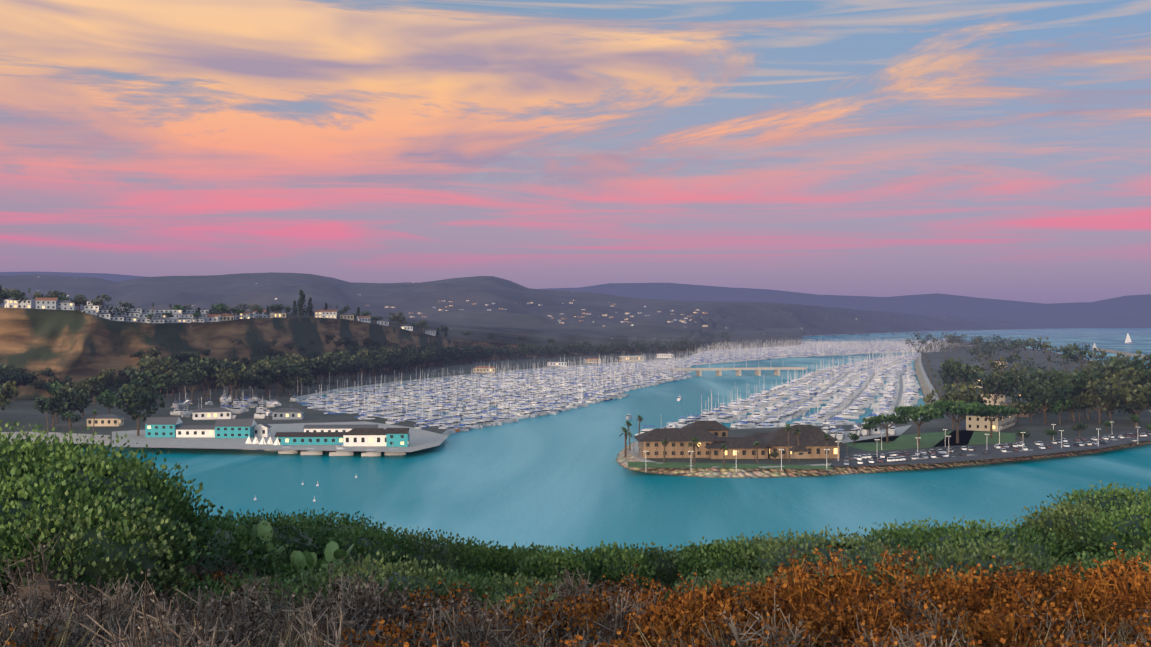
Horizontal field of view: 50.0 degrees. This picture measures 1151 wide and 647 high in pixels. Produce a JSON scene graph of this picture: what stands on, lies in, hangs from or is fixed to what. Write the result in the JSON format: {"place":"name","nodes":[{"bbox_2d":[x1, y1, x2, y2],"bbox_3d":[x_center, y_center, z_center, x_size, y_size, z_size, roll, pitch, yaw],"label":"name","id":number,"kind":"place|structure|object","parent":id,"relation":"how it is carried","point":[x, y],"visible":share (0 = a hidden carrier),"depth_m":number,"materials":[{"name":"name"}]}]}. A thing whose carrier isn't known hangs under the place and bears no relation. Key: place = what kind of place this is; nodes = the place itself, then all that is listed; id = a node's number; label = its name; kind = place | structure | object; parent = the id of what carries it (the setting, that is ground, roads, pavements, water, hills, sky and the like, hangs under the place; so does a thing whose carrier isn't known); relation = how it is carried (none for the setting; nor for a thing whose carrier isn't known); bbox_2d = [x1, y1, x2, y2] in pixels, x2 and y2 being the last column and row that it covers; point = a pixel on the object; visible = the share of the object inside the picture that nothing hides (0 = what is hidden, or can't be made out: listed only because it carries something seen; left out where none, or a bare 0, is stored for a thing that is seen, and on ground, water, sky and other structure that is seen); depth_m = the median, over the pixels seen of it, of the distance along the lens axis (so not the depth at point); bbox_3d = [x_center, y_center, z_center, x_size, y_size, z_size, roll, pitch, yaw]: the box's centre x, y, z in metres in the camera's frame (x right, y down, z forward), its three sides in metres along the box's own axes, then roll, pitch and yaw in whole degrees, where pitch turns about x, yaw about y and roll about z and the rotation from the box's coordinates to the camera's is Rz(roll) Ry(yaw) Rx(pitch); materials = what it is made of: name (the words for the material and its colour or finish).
{"place":"outdoors","nodes":[
{"label":"outdoors","id":0,"kind":"place"},
{"bbox_2d":[0,272,143,281],"bbox_3d":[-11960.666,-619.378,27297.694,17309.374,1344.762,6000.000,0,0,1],"label":"hills","id":1,"kind":"structure","parent":0,"point":[114,277],"depth_m":30125.94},
{"bbox_2d":[112,421,447,451],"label":"wharf","id":2,"kind":"structure","parent":0,"point":[420,439],"depth_m":550.92,"materials":[{"name":"concrete"}]},
{"bbox_2d":[144,417,410,446],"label":"wharf buildings","id":3,"kind":"structure","parent":2,"relation":"on","point":[362,435],"depth_m":566.32,"materials":[{"name":"teal"}]},
{"bbox_2d":[0,307,800,398],"bbox_3d":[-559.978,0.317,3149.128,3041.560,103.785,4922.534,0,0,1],"label":"cliff","id":4,"kind":"structure","parent":0,"point":[75,345],"depth_m":1047.97,"materials":[{"name":"stone"}]},
{"bbox_2d":[5,297,435,335],"bbox_3d":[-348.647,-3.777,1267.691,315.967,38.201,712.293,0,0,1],"label":"clifftop houses","id":5,"kind":"structure","parent":4,"relation":"on","point":[139,314],"depth_m":997.75,"materials":[{"name":"white"}]},
{"bbox_2d":[0,285,590,344],"bbox_3d":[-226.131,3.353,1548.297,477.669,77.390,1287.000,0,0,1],"label":"trees","id":6,"kind":"object","parent":4,"relation":"on","point":[18,294],"visible":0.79,"depth_m":1104.25,"materials":[{"name":"green plant"}]},
{"bbox_2d":[0,333,702,428],"bbox_3d":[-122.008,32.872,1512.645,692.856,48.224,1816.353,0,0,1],"label":"trees","id":7,"kind":"object","parent":4,"relation":"on","point":[163,374],"visible":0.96,"depth_m":901.26,"materials":[{"name":"green plant"}]},
{"bbox_2d":[0,328,1061,445],"bbox_3d":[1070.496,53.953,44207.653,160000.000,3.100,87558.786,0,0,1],"label":"mainland","id":8,"kind":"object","parent":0,"point":[24,412],"depth_m":846.63,"materials":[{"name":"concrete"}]},
{"bbox_2d":[1,432,109,444],"bbox_3d":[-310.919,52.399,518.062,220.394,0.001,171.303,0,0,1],"label":"parked cars","id":9,"kind":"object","parent":8,"relation":"on","point":[96,438],"depth_m":570.35,"materials":[{"name":"white metal"}]},
{"bbox_2d":[43,384,164,438],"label":"trees","id":10,"kind":"object","parent":8,"relation":"on","point":[141,399],"visible":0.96,"depth_m":576.07,"materials":[{"name":"green plant"}]},
{"bbox_2d":[86,353,672,425],"bbox_3d":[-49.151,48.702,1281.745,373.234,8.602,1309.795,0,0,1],"label":"buildings","id":11,"kind":"structure","parent":8,"relation":"on","point":[197,414],"depth_m":678.70,"materials":[{"name":"beige"}]},
{"bbox_2d":[631,330,956,354],"bbox_3d":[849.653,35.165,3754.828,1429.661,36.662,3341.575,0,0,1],"label":"trees","id":12,"kind":"object","parent":8,"relation":"on","point":[722,334],"visible":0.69,"depth_m":3189.59,"materials":[{"name":"green plant"}]},
{"bbox_2d":[0,272,1081,338],"bbox_3d":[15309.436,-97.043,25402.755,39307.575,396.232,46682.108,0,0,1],"label":"hills","id":13,"kind":"structure","parent":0,"point":[264,290],"depth_m":5779.96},
{"bbox_2d":[358,294,707,337],"bbox_3d":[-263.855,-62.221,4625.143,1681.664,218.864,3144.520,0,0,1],"label":"town houses","id":14,"kind":"structure","parent":13,"relation":"on","point":[625,319],"depth_m":5019.15,"materials":[{"name":"white"}]},
{"bbox_2d":[0,0,1150,303],"label":"sky","id":15,"kind":"structure","parent":0,"point":[989,149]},
{"bbox_2d":[49,328,1150,555],"bbox_3d":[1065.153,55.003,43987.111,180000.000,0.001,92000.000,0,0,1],"label":"sea water","id":16,"kind":"structure","parent":0,"point":[565,480],"depth_m":425.92,"materials":[{"name":"teal liquid"}]},
{"bbox_2d":[296,351,691,433],"bbox_3d":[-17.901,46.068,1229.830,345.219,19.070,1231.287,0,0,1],"label":"moored boats","id":17,"kind":"object","parent":16,"relation":"on","point":[538,392],"visible":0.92,"depth_m":914.75,"materials":[{"name":"grey"}]},
{"bbox_2d":[170,333,1131,455],"bbox_3d":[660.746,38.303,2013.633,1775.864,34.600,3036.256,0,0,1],"label":"moored boats","id":18,"kind":"object","parent":16,"relation":"on","point":[262,412],"visible":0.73,"depth_m":630.56,"materials":[{"name":"white painted fiberglass"},{"name":"blue canvas"},{"name":"dark glass"}]},
{"bbox_2d":[619,361,846,375],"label":"island bridge","id":19,"kind":"structure","parent":16,"relation":"in","point":[738,371],"depth_m":1308.16,"materials":[{"name":"concrete"}]},
{"bbox_2d":[664,345,944,428],"bbox_3d":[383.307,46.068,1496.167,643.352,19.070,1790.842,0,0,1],"label":"moored boats","id":20,"kind":"object","parent":16,"relation":"on","point":[842,393],"visible":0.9,"depth_m":879.60,"materials":[{"name":"grey"}]},
{"bbox_2d":[721,361,908,427],"bbox_3d":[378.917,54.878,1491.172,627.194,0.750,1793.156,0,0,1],"label":"docks","id":21,"kind":"object","parent":16,"relation":"on","point":[898,399],"visible":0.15,"depth_m":942.22,"materials":[{"name":"grey wood"}]},
{"bbox_2d":[1090,348,1149,360],"bbox_3d":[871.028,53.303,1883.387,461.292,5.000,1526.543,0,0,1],"label":"breakwater","id":22,"kind":"object","parent":16,"relation":"in","point":[1124,353],"visible":0.44,"depth_m":2238.96,"materials":[{"name":"grey stone"}]},
{"bbox_2d":[543,283,1150,327],"bbox_3d":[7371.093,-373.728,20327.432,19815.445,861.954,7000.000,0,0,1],"label":"hills","id":23,"kind":"structure","parent":0,"point":[1131,311],"depth_m":22429.98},
{"bbox_2d":[838,425,910,443],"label":"island boatyard pavement","id":24,"kind":"structure","parent":0,"point":[899,431],"depth_m":576.11,"materials":[{"name":"concrete"}]},
{"bbox_2d":[615,340,1150,477],"bbox_3d":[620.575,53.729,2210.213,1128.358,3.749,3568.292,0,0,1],"label":"island","id":25,"kind":"structure","parent":0,"point":[1037,427],"depth_m":597.61,"materials":[{"name":"concrete"}]},
{"bbox_2d":[628,462,832,468],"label":"promenade","id":26,"kind":"structure","parent":25,"relation":"on","point":[671,465],"depth_m":453.88,"materials":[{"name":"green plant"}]},
{"bbox_2d":[634,421,846,459],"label":"building","id":27,"kind":"structure","parent":25,"relation":"on","point":[712,435],"depth_m":479.27,"materials":[{"name":"brown"}]},
{"bbox_2d":[618,332,1150,466],"bbox_3d":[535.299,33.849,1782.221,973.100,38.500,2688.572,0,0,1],"label":"island trees","id":28,"kind":"object","parent":25,"relation":"on","point":[1113,386],"visible":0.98,"depth_m":650.12,"materials":[{"name":"green plant"}]},
{"bbox_2d":[786,359,1041,433],"bbox_3d":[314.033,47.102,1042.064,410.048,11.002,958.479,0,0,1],"label":"buildings","id":29,"kind":"structure","parent":25,"relation":"on","point":[975,423],"depth_m":604.76,"materials":[{"name":"beige"}]},
{"bbox_2d":[843,430,1014,450],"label":"island lawn","id":30,"kind":"structure","parent":25,"relation":"on","point":[927,440],"depth_m":551.37,"materials":[{"name":"green plant"}]},
{"bbox_2d":[931,359,972,448],"bbox_3d":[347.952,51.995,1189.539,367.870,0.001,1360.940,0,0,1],"label":"island drive road","id":31,"kind":"structure","parent":0,"point":[936,362],"depth_m":592.06,"materials":[{"name":"grey asphalt"}]},
{"bbox_2d":[830,428,1150,466],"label":"parking lot","id":32,"kind":"structure","parent":0,"point":[979,454],"depth_m":499.83,"materials":[{"name":"grey asphalt"}]},
{"bbox_2d":[643,424,1098,469],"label":"lamp posts","id":33,"kind":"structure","parent":32,"relation":"on","point":[946,429],"depth_m":516.44,"materials":[{"name":"white metal"}]},
{"bbox_2d":[844,432,1150,464],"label":"parked cars","id":34,"kind":"object","parent":32,"relation":"on","point":[942,453],"visible":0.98,"depth_m":501.40,"materials":[{"name":"grey paint"}]},
{"bbox_3d":[0.127,8.663,26.995,90.000,90.680,60.000,0,0,1],"label":"headland","id":35,"kind":"object","parent":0,"visible":0},
{"bbox_2d":[235,520,374,585],"bbox_3d":[-4.115,3.498,16.822,3.745,1.533,1.877,0,0,1],"label":"prickly pear cactus","id":36,"kind":"object","parent":35,"relation":"on","point":[306,559],"visible":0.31,"depth_m":17.22,"materials":[{"name":"green plant"}]},
{"bbox_2d":[0,533,1150,646],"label":"dry brush shrubs","id":37,"kind":"object","parent":35,"relation":"on","point":[44,612],"visible":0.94,"depth_m":11.27,"materials":[{"name":"brown plant"}]},
{"bbox_2d":[0,420,1150,640],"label":"evergreen shrubs","id":38,"kind":"object","parent":35,"relation":"on","point":[96,510],"visible":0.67,"depth_m":16.53,"materials":[{"name":"green plant"}]},
{"bbox_3d":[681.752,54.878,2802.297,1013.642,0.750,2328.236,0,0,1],"label":"dock basin","id":39,"kind":"structure","parent":0,"visible":0},
{"bbox_2d":[681,336,957,364],"bbox_3d":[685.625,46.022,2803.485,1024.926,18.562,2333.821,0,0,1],"label":"moored boats","id":40,"kind":"object","parent":39,"relation":"on","point":[811,348],"visible":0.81,"depth_m":2378.99,"materials":[{"name":"grey"}]}
]}

